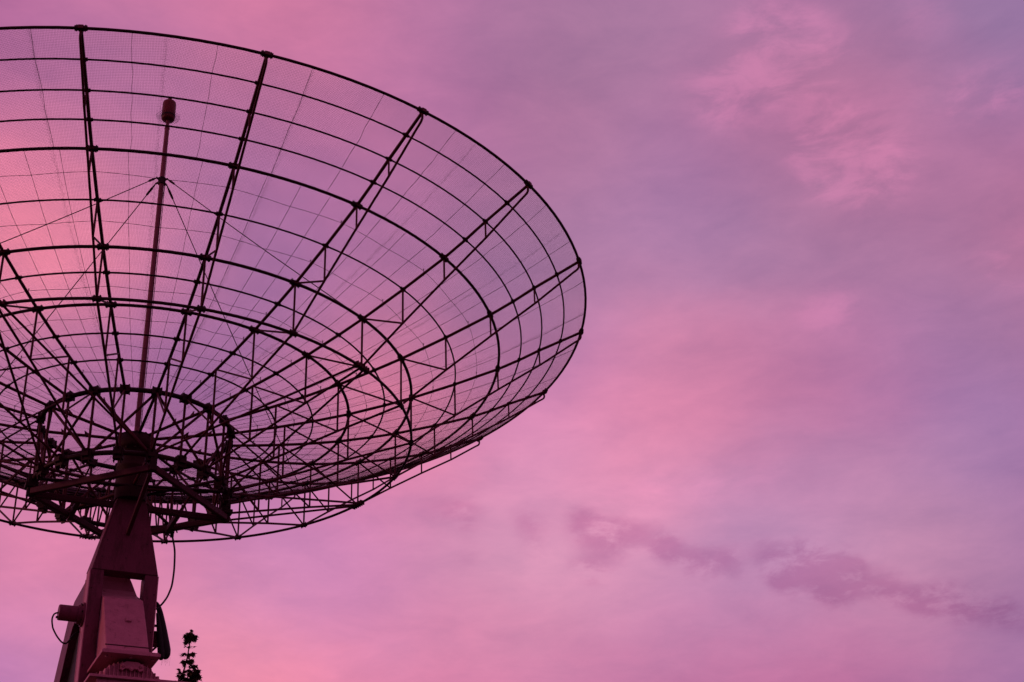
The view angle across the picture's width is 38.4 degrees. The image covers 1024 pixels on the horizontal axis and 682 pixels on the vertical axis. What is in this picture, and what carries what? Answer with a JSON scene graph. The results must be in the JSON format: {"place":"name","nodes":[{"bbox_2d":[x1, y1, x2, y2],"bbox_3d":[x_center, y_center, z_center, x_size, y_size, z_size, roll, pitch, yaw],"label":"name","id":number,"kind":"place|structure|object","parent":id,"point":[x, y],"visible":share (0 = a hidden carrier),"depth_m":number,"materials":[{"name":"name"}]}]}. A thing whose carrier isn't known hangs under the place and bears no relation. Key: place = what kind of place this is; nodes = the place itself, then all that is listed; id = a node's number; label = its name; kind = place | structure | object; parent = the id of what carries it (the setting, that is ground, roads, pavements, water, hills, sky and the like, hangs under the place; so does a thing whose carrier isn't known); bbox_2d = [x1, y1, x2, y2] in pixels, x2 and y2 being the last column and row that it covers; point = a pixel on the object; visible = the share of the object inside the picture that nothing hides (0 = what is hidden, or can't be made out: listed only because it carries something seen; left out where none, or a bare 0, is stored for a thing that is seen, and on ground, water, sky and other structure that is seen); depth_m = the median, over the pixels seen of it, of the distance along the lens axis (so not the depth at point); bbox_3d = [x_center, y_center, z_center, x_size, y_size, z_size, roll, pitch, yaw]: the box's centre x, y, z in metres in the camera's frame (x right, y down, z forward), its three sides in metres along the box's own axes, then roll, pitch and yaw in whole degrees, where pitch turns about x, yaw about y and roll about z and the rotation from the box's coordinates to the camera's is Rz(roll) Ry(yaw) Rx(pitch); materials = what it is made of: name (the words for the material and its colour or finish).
{"place":"outdoors","nodes":[
{"label":"outdoors","id":0,"kind":"place"},
{"bbox_2d":[175,629,202,681],"bbox_3d":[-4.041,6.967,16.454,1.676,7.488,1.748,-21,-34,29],"label":"conifer tree","id":1,"kind":"object","parent":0,"point":[193,674],"visible":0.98,"depth_m":17.98,"materials":[{"name":"black plant"}]},
{"bbox_2d":[0,24,586,681],"bbox_3d":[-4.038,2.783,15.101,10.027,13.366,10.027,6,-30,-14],"label":"radio telescope","id":2,"kind":"object","parent":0,"point":[110,618],"visible":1,"depth_m":15.06,"materials":[{"name":"black metal"}]},
{"bbox_2d":[0,0,1023,681],"label":"sky","id":3,"kind":"structure","parent":0,"point":[781,437],"materials":[{"name":"pink"}]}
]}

